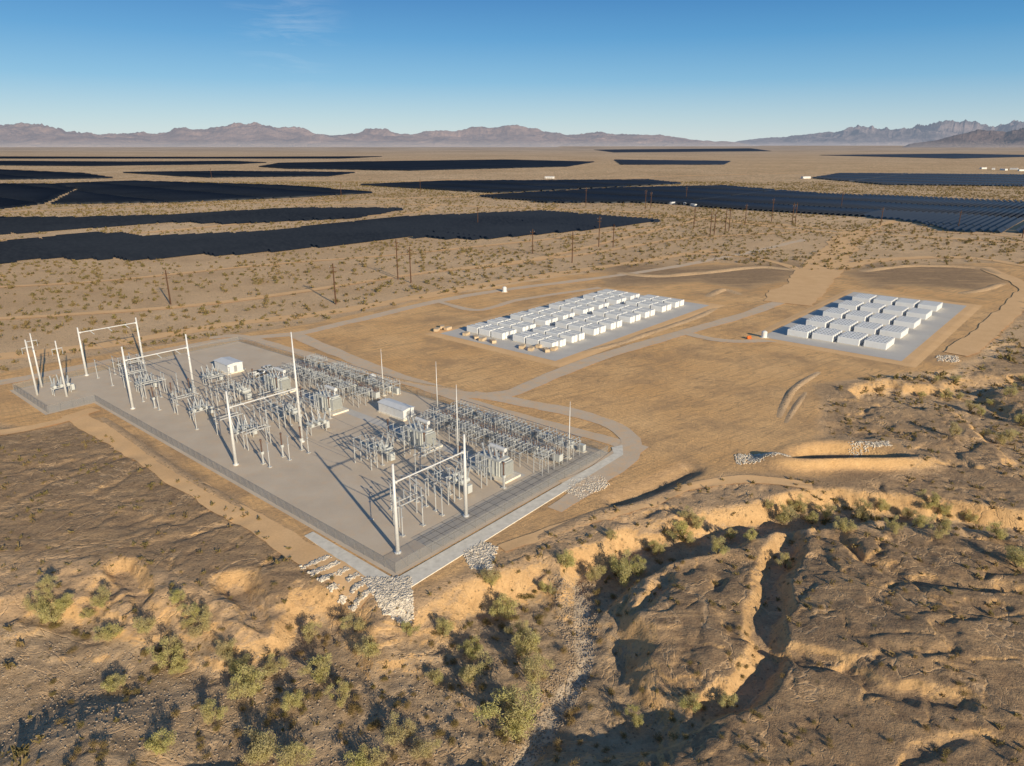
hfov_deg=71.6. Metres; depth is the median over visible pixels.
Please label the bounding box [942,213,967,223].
solar panel row
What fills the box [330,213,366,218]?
solar panel row
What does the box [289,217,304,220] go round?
solar panel row
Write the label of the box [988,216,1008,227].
solar panel row
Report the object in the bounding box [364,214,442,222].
solar panel row
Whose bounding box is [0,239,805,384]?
access road
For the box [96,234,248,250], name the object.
solar panel row
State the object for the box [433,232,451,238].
solar panel row
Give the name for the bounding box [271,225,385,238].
solar panel row
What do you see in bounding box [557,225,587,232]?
solar panel row
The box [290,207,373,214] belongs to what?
solar panel row
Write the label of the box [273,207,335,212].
solar panel row
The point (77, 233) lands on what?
solar panel row
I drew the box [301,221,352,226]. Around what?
solar panel row
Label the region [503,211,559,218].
solar panel row
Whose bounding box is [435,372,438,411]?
lightning mast
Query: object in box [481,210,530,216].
solar panel row
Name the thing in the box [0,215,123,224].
solar panel row
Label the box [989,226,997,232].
solar panel row
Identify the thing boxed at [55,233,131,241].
solar panel row
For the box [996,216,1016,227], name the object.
solar panel row
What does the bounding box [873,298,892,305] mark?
battery container
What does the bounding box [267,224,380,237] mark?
solar panel row
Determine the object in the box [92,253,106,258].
solar panel row
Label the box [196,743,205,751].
desert shrub
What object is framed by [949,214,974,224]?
solar panel row
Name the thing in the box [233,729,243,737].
desert shrub
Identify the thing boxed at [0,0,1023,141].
sky
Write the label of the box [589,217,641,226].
solar panel row
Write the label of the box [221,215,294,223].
solar panel row
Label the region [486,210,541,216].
solar panel row
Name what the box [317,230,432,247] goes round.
solar panel row
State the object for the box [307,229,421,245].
solar panel row
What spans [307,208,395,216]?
solar panel row
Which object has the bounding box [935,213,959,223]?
solar panel row
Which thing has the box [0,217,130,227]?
solar panel row
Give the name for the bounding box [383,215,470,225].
solar panel row
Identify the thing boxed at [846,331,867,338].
battery container
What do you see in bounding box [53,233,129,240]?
solar panel row
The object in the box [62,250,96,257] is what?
solar panel row
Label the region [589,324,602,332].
battery container
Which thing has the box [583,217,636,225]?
solar panel row
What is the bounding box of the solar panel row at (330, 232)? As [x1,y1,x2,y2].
[276,225,389,238]
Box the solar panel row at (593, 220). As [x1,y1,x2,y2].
[567,216,621,224]
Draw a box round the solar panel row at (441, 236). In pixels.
[438,233,456,238]
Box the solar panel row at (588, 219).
[562,215,615,223]
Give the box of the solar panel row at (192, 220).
[190,213,270,221]
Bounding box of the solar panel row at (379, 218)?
[355,215,408,221]
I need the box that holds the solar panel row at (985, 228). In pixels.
[981,226,989,231]
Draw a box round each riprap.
[360,575,413,623]
[463,540,498,569]
[565,473,609,498]
[734,452,790,464]
[848,440,892,456]
[936,355,959,362]
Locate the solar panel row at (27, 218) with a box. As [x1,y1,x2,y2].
[0,216,57,220]
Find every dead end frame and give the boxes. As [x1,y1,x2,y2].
[77,317,145,375]
[121,334,195,409]
[225,332,304,465]
[391,434,468,554]
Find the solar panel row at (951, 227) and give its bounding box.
[946,224,957,230]
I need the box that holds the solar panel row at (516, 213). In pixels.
[490,210,545,217]
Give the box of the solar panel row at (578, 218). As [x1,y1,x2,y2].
[552,215,606,222]
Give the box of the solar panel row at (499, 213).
[478,211,518,215]
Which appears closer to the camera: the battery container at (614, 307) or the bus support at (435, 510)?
the bus support at (435, 510)
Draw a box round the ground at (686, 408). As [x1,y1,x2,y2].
[0,146,1023,765]
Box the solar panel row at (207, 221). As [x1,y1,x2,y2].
[200,214,283,223]
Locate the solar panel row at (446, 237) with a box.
[443,233,462,239]
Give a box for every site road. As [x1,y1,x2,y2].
[287,302,783,397]
[435,287,601,310]
[467,391,641,488]
[680,332,776,342]
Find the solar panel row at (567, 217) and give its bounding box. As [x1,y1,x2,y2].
[542,214,596,221]
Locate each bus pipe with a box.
[284,363,360,389]
[291,360,369,386]
[310,356,388,381]
[317,354,394,378]
[416,444,480,474]
[429,413,546,453]
[437,409,557,449]
[454,402,573,440]
[460,399,581,437]
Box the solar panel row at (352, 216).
[343,215,361,218]
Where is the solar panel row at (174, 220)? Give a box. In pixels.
[172,212,266,221]
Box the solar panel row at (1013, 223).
[1004,217,1023,228]
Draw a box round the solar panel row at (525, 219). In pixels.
[522,212,578,220]
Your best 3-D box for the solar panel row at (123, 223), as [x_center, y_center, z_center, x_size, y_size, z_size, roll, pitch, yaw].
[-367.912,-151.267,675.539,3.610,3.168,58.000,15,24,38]
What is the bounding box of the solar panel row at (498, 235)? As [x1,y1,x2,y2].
[485,224,571,238]
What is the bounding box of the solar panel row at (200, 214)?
[146,210,253,218]
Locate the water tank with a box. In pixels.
[759,330,767,337]
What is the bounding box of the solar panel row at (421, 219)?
[380,215,465,224]
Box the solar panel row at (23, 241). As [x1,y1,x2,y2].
[0,239,46,243]
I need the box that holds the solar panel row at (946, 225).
[941,223,950,229]
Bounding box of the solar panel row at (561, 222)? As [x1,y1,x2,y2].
[557,215,610,223]
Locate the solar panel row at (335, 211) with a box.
[296,207,382,215]
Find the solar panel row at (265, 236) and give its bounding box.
[263,224,376,237]
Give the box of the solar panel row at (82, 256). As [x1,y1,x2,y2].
[69,252,103,259]
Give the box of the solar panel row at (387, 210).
[310,209,390,218]
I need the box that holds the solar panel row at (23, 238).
[7,237,38,240]
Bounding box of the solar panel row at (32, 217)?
[2,216,55,219]
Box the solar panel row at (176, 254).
[148,240,286,259]
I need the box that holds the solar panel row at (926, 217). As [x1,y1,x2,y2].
[916,212,941,221]
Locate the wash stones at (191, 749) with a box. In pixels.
[0,632,502,765]
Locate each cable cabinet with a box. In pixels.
[393,387,400,394]
[468,408,474,415]
[475,410,483,418]
[514,423,521,431]
[533,429,542,438]
[576,443,586,452]
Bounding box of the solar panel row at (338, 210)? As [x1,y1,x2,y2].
[293,207,379,215]
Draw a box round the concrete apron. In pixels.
[305,445,622,591]
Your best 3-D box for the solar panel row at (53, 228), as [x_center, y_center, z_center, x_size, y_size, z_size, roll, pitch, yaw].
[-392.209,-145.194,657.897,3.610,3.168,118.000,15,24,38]
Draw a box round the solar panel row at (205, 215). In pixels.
[154,211,262,221]
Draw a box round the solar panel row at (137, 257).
[125,239,281,260]
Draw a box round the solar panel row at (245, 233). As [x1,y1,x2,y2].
[243,222,354,234]
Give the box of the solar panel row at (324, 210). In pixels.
[286,207,365,214]
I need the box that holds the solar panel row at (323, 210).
[283,207,360,213]
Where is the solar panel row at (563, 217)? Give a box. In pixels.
[537,213,591,221]
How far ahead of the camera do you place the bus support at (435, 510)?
151.73 m
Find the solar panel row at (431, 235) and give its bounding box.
[428,232,446,237]
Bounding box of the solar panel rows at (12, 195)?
[0,148,1023,217]
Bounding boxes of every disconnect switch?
[117,354,142,377]
[121,363,146,388]
[139,372,166,398]
[171,386,198,414]
[207,366,231,391]
[213,406,242,436]
[215,379,235,405]
[241,417,270,450]
[247,371,266,397]
[258,382,283,409]
[263,399,285,428]
[298,390,317,416]
[352,435,377,470]
[386,423,410,456]
[390,484,423,527]
[413,438,440,474]
[426,465,455,504]
[459,451,487,487]
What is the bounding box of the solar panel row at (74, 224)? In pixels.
[10,219,144,231]
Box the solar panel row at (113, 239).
[67,234,159,244]
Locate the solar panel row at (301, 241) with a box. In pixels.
[298,228,412,242]
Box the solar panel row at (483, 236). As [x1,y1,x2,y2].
[480,223,565,237]
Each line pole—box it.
[21,340,38,394]
[26,333,42,386]
[51,341,67,396]
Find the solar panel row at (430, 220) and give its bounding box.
[389,215,474,225]
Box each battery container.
[467,325,479,333]
[479,328,492,336]
[487,320,499,325]
[491,330,504,339]
[495,329,508,338]
[499,322,512,327]
[499,328,512,336]
[504,327,515,333]
[510,314,522,320]
[512,325,524,332]
[513,334,526,343]
[519,323,532,330]
[521,331,534,335]
[522,316,535,322]
[526,337,540,345]
[528,309,539,313]
[533,328,546,333]
[534,318,547,325]
[534,334,548,338]
[539,317,550,325]
[540,311,552,315]
[540,340,554,348]
[542,316,554,324]
[543,339,557,345]
[546,331,560,336]
[548,337,562,346]
[549,303,560,309]
[552,313,565,320]
[552,336,565,345]
[553,328,567,332]
[555,321,568,328]
[559,311,571,318]
[560,305,572,311]
[560,333,574,342]
[563,332,576,341]
[565,299,576,303]
[567,331,581,340]
[568,324,582,331]
[571,330,584,339]
[572,308,584,314]
[573,316,586,321]
[576,301,588,305]
[579,306,591,313]
[582,326,595,335]
[583,294,594,299]
[585,326,598,334]
[586,319,598,323]
[588,303,600,309]
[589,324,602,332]
[593,310,605,316]
[593,323,605,331]
[594,296,606,301]
[594,302,606,307]
[597,291,608,294]
[599,321,612,329]
[603,320,615,328]
[605,312,618,318]
[606,298,618,304]
[606,319,619,327]
[608,306,620,310]
[609,292,620,296]
[609,318,621,326]
[612,297,623,303]
[618,315,631,322]
[620,294,631,300]
[621,308,633,312]
[621,314,634,321]
[625,313,637,320]
[626,301,637,305]
[634,310,646,317]
[638,303,650,308]
[639,296,651,300]
[640,308,652,315]
[651,305,663,311]
[652,298,663,302]
[656,303,668,310]
[664,300,676,307]
[669,299,681,305]
[787,328,808,338]
[791,327,810,336]
[793,326,812,335]
[795,325,815,331]
[797,324,817,330]
[806,319,826,327]
[809,318,828,327]
[811,317,830,325]
[812,332,834,341]
[815,331,836,340]
[817,330,837,339]
[819,328,839,335]
[821,327,841,334]
[823,311,842,318]
[825,310,844,318]
[827,309,845,317]
[829,322,850,331]
[833,321,852,329]
[835,320,854,329]
[836,319,856,326]
[837,335,860,345]
[838,303,856,310]
[838,318,857,324]
[840,334,862,344]
[843,333,863,342]
[844,332,865,339]
[845,313,865,321]
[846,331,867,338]
[848,313,867,320]
[850,312,869,320]
[852,296,870,303]
[854,325,875,334]
[857,324,877,333]
[859,323,879,332]
[860,306,879,313]
[861,322,880,331]
[863,321,882,328]
[864,339,887,349]
[867,338,889,348]
[868,337,891,346]
[869,316,890,325]
[870,335,892,345]
[872,334,894,344]
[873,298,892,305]
[873,315,893,323]
[879,329,902,338]
[882,328,903,336]
[883,308,902,316]
[884,327,905,336]
[885,325,906,334]
[887,324,908,333]
[893,319,915,328]
[895,301,914,308]
[896,319,916,327]
[897,317,917,326]
[899,317,919,324]
[900,316,920,324]
[906,311,926,319]
[918,303,937,311]
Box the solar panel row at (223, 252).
[213,242,299,255]
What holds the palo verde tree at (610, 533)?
on the ground at (686, 408)
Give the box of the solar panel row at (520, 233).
[510,224,576,236]
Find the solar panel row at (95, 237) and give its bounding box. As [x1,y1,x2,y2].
[58,234,135,242]
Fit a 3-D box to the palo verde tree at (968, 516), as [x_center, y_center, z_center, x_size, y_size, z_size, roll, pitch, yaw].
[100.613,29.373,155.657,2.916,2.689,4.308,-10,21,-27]
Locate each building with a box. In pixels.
[214,357,245,374]
[377,398,415,420]
[800,176,810,178]
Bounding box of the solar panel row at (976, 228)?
[970,225,982,231]
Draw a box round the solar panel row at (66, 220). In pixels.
[0,216,128,225]
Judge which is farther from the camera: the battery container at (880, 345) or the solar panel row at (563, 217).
the solar panel row at (563, 217)
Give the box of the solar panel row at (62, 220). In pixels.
[2,216,122,224]
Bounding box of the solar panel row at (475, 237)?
[470,235,480,239]
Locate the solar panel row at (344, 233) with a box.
[289,227,403,241]
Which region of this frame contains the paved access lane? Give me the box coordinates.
[291,387,524,478]
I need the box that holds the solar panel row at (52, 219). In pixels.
[6,216,99,222]
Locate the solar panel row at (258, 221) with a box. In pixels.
[250,216,300,222]
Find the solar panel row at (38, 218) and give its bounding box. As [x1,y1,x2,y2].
[5,216,72,220]
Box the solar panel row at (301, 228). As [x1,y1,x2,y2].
[247,222,360,234]
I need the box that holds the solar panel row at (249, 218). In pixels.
[218,215,288,223]
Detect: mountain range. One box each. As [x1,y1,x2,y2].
[0,122,755,145]
[737,119,1023,145]
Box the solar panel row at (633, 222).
[615,218,653,226]
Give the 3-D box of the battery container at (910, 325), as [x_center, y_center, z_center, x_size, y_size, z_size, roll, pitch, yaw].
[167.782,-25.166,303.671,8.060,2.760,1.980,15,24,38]
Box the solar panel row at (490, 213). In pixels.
[473,211,508,215]
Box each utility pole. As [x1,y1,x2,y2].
[162,270,170,304]
[329,263,336,303]
[393,239,398,278]
[406,247,411,282]
[570,232,572,262]
[597,217,601,246]
[710,214,715,235]
[725,210,730,230]
[791,203,797,223]
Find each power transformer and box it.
[261,365,295,394]
[309,383,348,415]
[396,416,442,452]
[468,442,520,483]
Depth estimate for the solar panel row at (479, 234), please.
624.91 m
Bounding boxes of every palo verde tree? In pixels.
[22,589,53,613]
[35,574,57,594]
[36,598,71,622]
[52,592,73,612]
[79,607,95,617]
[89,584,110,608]
[92,623,123,642]
[100,672,127,691]
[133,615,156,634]
[142,727,176,754]
[145,634,184,668]
[168,658,188,674]
[169,588,185,604]
[175,602,200,627]
[183,604,211,638]
[200,697,227,724]
[214,638,236,660]
[225,663,266,699]
[226,653,250,677]
[241,725,283,765]
[261,653,291,675]
[276,740,316,765]
[281,689,304,711]
[298,652,331,683]
[300,619,321,644]
[323,678,350,707]
[339,612,366,631]
[343,743,389,765]
[353,634,381,657]
[381,710,418,746]
[401,620,420,635]
[409,736,441,759]
[424,669,443,685]
[435,617,454,636]
[456,635,484,659]
[458,649,493,685]
[473,681,542,740]
[480,568,501,587]
[488,593,519,618]
[492,683,517,714]
[503,620,528,642]
[511,625,540,656]
[520,651,555,686]
[538,581,555,593]
[556,549,575,568]
[586,564,606,580]
[605,527,617,539]
[608,558,628,570]
[609,548,645,586]
[624,704,643,728]
[631,554,646,573]
[648,539,667,554]
[666,520,694,543]
[676,506,694,518]
[679,692,702,712]
[692,513,705,529]
[711,535,729,554]
[717,691,737,707]
[724,526,737,538]
[743,528,756,540]
[764,499,773,508]
[775,501,798,523]
[775,552,791,568]
[787,493,809,513]
[803,510,818,523]
[815,502,836,518]
[833,515,858,531]
[854,497,873,519]
[876,498,890,511]
[883,514,907,534]
[900,506,916,518]
[911,513,928,527]
[916,489,940,509]
[917,391,926,396]
[925,514,951,537]
[937,502,953,515]
[939,387,954,398]
[949,375,961,380]
[949,421,962,436]
[956,392,963,398]
[961,510,978,523]
[965,399,980,411]
[976,407,985,415]
[979,427,992,436]
[986,399,993,404]
[986,521,1008,539]
[994,427,1017,444]
[1002,383,1018,396]
[1005,544,1023,567]
[1013,413,1023,423]
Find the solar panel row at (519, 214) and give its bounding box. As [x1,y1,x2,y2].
[495,210,549,217]
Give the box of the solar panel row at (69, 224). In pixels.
[7,218,143,231]
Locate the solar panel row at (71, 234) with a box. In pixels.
[42,232,102,238]
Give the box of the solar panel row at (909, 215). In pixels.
[899,211,922,219]
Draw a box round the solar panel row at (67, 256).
[65,251,99,259]
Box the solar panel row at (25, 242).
[0,240,49,244]
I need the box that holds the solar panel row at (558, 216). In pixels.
[532,213,586,220]
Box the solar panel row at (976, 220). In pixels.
[964,215,988,225]
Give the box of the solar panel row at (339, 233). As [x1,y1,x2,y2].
[284,226,398,240]
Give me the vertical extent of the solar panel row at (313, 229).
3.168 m
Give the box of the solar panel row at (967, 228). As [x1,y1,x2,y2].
[962,224,973,231]
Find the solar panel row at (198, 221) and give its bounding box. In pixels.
[196,213,280,222]
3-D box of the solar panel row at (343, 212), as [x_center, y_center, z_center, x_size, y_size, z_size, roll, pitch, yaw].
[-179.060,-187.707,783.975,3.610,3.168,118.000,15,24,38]
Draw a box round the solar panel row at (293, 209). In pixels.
[267,207,320,211]
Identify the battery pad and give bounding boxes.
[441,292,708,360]
[767,292,965,360]
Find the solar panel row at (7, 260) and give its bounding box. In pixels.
[0,257,16,263]
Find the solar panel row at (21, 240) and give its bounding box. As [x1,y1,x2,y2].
[0,239,41,242]
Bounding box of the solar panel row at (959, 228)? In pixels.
[954,224,966,231]
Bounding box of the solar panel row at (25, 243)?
[0,240,51,245]
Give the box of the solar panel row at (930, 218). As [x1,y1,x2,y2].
[921,212,947,223]
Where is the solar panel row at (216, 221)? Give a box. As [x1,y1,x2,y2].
[214,214,287,222]
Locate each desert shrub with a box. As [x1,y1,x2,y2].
[48,622,55,628]
[56,716,67,723]
[73,746,81,754]
[75,721,84,728]
[88,739,97,747]
[98,739,108,749]
[121,687,130,695]
[132,687,143,694]
[149,665,158,672]
[170,708,179,717]
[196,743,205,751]
[201,752,211,759]
[212,722,222,730]
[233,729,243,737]
[262,716,271,727]
[268,701,280,709]
[279,711,287,717]
[287,717,297,730]
[304,692,312,700]
[312,691,323,699]
[323,633,330,641]
[346,708,355,715]
[348,703,358,710]
[352,694,360,700]
[373,717,382,728]
[391,753,400,760]
[403,700,411,708]
[447,682,454,691]
[447,736,455,746]
[449,719,456,727]
[478,682,486,691]
[494,728,504,735]
[498,623,505,629]
[501,735,509,744]
[553,738,560,746]
[553,753,559,762]
[559,646,567,653]
[562,708,572,718]
[567,715,576,723]
[569,705,582,712]
[653,732,664,742]
[668,731,679,738]
[758,756,769,762]
[923,723,930,730]
[942,747,952,753]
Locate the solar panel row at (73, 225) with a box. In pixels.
[12,219,149,232]
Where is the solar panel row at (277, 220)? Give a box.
[265,216,304,222]
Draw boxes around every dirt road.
[0,225,674,286]
[0,231,804,319]
[0,249,719,358]
[1,199,368,212]
[1,204,440,239]
[94,178,477,180]
[272,204,1023,242]
[381,172,849,198]
[436,217,709,271]
[626,216,859,231]
[682,252,799,269]
[764,230,871,305]
[840,256,1023,267]
[857,216,1008,230]
[860,230,1020,236]
[944,267,1023,355]
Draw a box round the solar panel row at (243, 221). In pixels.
[236,215,297,223]
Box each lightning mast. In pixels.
[381,357,385,395]
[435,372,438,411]
[454,386,460,456]
[565,416,571,459]
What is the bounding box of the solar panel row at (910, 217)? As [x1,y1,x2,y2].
[903,212,928,220]
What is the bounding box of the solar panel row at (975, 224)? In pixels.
[972,215,994,226]
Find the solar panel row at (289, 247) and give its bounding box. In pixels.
[269,243,311,251]
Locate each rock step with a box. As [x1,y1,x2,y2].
[299,555,331,569]
[307,560,340,575]
[316,566,350,582]
[326,572,360,591]
[337,579,368,604]
[348,586,380,611]
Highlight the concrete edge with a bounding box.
[304,487,570,586]
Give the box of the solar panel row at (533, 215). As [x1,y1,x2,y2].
[508,211,563,218]
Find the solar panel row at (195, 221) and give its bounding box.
[194,213,277,222]
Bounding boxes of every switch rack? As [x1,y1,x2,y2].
[278,362,299,375]
[285,365,306,382]
[297,368,317,385]
[303,353,321,369]
[303,370,325,389]
[309,356,327,371]
[310,370,328,391]
[323,362,342,375]
[323,376,341,390]
[330,361,347,378]
[331,380,352,394]
[335,365,355,380]
[336,379,355,402]
[341,367,362,379]
[349,370,368,383]
[351,386,372,407]
[363,374,383,385]
[370,377,392,393]
[378,379,399,397]
[419,407,440,430]
[429,412,451,436]
[447,400,467,417]
[448,420,470,443]
[457,404,479,420]
[458,419,479,447]
[467,426,492,448]
[473,409,496,425]
[484,411,504,430]
[488,432,511,454]
[494,414,513,436]
[499,436,522,459]
[505,418,526,439]
[510,440,536,466]
[514,422,538,443]
[532,445,555,475]
[536,426,556,447]
[546,431,568,451]
[558,436,580,458]
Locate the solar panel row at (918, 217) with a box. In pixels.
[910,212,934,221]
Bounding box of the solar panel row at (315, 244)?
[312,229,426,246]
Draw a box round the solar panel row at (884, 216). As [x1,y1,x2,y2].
[879,210,903,218]
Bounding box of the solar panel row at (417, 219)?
[375,214,462,224]
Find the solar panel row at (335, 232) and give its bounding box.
[280,226,394,239]
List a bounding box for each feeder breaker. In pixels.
[323,370,329,381]
[350,380,357,393]
[357,381,365,395]
[364,384,371,396]
[371,387,379,400]
[442,409,450,423]
[450,412,458,427]
[458,417,467,430]
[468,419,477,434]
[478,422,486,437]
[488,425,497,441]
[498,429,506,442]
[508,432,518,445]
[519,436,528,452]
[529,439,539,455]
[541,443,551,457]
[552,447,563,463]
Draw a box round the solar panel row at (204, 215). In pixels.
[152,211,257,219]
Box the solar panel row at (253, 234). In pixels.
[251,222,363,235]
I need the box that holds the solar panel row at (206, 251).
[204,240,290,254]
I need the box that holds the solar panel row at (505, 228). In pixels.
[464,222,550,234]
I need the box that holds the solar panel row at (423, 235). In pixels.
[412,231,441,238]
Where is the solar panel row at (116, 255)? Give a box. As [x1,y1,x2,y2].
[114,237,268,257]
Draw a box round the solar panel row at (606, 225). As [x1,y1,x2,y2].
[594,218,647,227]
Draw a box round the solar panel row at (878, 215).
[873,210,897,217]
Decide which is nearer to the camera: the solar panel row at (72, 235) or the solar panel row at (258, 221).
the solar panel row at (72, 235)
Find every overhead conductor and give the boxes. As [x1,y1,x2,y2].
[254,409,398,475]
[274,402,419,465]
[294,396,440,456]
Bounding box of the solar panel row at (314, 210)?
[281,207,350,213]
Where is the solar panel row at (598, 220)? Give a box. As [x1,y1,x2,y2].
[572,216,625,224]
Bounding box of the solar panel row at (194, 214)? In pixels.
[144,210,248,218]
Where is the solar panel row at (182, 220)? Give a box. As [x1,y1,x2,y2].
[176,212,271,222]
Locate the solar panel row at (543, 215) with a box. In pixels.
[517,212,572,220]
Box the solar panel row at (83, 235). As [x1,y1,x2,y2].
[47,232,122,239]
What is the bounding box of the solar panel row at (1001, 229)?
[997,227,1006,232]
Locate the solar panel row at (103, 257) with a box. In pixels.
[95,254,112,260]
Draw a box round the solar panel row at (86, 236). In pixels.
[50,232,125,240]
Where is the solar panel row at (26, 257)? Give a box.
[0,249,89,260]
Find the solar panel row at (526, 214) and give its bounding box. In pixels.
[499,211,553,217]
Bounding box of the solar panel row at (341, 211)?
[300,208,383,215]
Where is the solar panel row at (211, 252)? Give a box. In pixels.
[208,241,294,254]
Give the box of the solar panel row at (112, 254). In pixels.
[110,237,264,256]
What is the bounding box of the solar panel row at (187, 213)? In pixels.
[139,210,234,217]
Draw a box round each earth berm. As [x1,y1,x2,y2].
[100,417,248,507]
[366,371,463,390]
[521,481,689,546]
[584,308,717,350]
[617,266,792,276]
[705,288,741,296]
[777,372,820,417]
[784,392,806,422]
[859,265,1000,273]
[958,283,1005,293]
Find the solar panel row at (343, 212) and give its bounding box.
[303,208,390,216]
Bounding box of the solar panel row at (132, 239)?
[73,233,195,245]
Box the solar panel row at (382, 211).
[313,210,385,218]
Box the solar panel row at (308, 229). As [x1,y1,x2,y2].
[255,223,368,235]
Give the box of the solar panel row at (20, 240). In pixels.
[0,238,41,241]
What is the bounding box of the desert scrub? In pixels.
[0,181,1023,765]
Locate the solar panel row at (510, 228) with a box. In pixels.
[469,222,555,235]
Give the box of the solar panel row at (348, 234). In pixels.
[293,227,407,241]
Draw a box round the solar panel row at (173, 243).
[100,235,252,251]
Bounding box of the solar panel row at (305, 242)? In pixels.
[302,228,416,243]
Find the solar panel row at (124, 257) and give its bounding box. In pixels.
[121,239,277,259]
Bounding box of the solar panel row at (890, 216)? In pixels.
[886,210,909,218]
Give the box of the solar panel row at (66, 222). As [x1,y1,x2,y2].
[1,217,135,228]
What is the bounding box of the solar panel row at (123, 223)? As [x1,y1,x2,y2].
[92,220,156,227]
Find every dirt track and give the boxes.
[0,408,98,434]
[61,413,375,608]
[498,475,812,551]
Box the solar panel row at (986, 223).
[980,216,1002,226]
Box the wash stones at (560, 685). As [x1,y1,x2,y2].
[495,572,599,765]
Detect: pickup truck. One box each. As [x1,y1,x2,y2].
[251,369,267,376]
[263,365,274,371]
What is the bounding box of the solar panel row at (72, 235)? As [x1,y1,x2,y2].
[45,232,104,239]
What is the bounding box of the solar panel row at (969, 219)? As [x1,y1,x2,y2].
[957,214,980,224]
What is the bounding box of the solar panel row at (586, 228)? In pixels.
[579,226,595,230]
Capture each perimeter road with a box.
[209,334,647,452]
[548,453,639,511]
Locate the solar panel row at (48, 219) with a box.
[0,215,103,222]
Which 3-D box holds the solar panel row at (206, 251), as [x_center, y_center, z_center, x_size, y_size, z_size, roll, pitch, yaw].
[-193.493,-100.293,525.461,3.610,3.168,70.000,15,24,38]
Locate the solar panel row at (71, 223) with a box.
[5,218,140,229]
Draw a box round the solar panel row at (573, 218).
[547,214,600,222]
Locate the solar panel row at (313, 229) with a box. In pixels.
[259,223,372,236]
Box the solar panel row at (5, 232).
[0,230,10,233]
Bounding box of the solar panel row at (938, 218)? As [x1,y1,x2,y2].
[928,213,954,223]
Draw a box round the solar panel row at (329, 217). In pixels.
[317,211,380,219]
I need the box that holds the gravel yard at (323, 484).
[9,341,608,575]
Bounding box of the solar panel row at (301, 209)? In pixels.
[272,207,332,212]
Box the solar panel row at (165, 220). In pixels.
[158,211,265,222]
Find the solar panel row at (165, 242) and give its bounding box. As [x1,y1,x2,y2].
[93,234,244,250]
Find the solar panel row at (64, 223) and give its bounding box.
[3,217,138,229]
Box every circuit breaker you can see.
[49,373,74,395]
[133,370,157,391]
[187,395,212,420]
[201,363,222,383]
[231,414,256,441]
[232,378,251,400]
[283,397,302,422]
[305,409,329,435]
[371,433,394,461]
[445,462,471,494]
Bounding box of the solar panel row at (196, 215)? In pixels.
[149,211,249,219]
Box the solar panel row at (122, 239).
[70,234,177,245]
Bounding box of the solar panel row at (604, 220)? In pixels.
[578,217,631,225]
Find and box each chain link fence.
[12,336,238,385]
[97,396,395,571]
[242,337,607,453]
[395,446,606,572]
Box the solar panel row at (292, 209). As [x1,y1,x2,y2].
[264,207,317,211]
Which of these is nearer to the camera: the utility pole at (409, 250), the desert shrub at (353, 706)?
the desert shrub at (353, 706)
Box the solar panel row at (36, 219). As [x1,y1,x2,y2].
[0,216,74,221]
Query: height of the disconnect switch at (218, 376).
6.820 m
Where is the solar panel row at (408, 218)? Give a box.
[366,213,453,223]
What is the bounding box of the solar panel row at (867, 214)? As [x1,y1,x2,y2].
[864,209,885,216]
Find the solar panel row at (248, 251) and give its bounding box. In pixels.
[233,243,304,254]
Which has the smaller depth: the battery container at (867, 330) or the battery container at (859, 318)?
the battery container at (867, 330)
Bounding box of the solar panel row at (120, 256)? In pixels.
[118,238,272,258]
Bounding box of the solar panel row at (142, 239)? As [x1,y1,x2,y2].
[76,232,212,246]
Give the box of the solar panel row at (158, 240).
[86,233,236,248]
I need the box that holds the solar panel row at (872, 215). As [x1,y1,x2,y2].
[870,209,891,216]
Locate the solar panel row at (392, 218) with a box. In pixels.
[358,214,429,222]
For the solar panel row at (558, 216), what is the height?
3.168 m
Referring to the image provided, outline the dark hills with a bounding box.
[903,128,1023,146]
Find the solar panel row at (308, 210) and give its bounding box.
[276,207,346,213]
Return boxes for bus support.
[266,442,271,467]
[285,435,291,460]
[367,491,373,520]
[371,437,375,462]
[379,440,384,465]
[388,482,391,510]
[399,506,405,536]
[419,496,425,526]
[423,478,428,506]
[432,482,437,511]
[439,487,444,516]
[447,467,452,495]
[457,471,461,499]
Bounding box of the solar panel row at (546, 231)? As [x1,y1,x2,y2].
[535,225,582,234]
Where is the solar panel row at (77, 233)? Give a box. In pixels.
[56,231,98,235]
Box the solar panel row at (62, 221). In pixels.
[4,216,130,225]
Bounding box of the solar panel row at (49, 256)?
[39,250,92,258]
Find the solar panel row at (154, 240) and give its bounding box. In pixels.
[83,232,232,247]
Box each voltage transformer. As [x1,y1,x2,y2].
[150,387,156,407]
[187,378,192,398]
[259,439,265,464]
[275,377,278,397]
[279,432,285,457]
[298,426,303,450]
[299,386,303,407]
[327,397,331,418]
[386,419,390,442]
[422,432,426,456]
[458,445,460,470]
[501,462,505,488]
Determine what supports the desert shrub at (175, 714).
on the ground at (686, 408)
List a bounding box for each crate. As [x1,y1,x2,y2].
[462,331,469,335]
[479,337,486,341]
[519,344,525,348]
[528,346,534,350]
[542,347,549,352]
[550,346,557,350]
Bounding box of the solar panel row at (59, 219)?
[0,215,120,223]
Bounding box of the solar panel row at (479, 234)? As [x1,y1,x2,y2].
[475,223,560,236]
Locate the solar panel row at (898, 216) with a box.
[893,211,915,219]
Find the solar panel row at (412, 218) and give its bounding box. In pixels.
[371,214,458,223]
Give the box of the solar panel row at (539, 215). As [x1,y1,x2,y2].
[513,212,567,219]
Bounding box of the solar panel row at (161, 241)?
[89,233,240,249]
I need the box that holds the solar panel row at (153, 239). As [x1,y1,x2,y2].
[80,232,228,246]
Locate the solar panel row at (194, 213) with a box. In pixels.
[141,210,241,217]
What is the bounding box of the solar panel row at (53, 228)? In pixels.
[14,220,145,232]

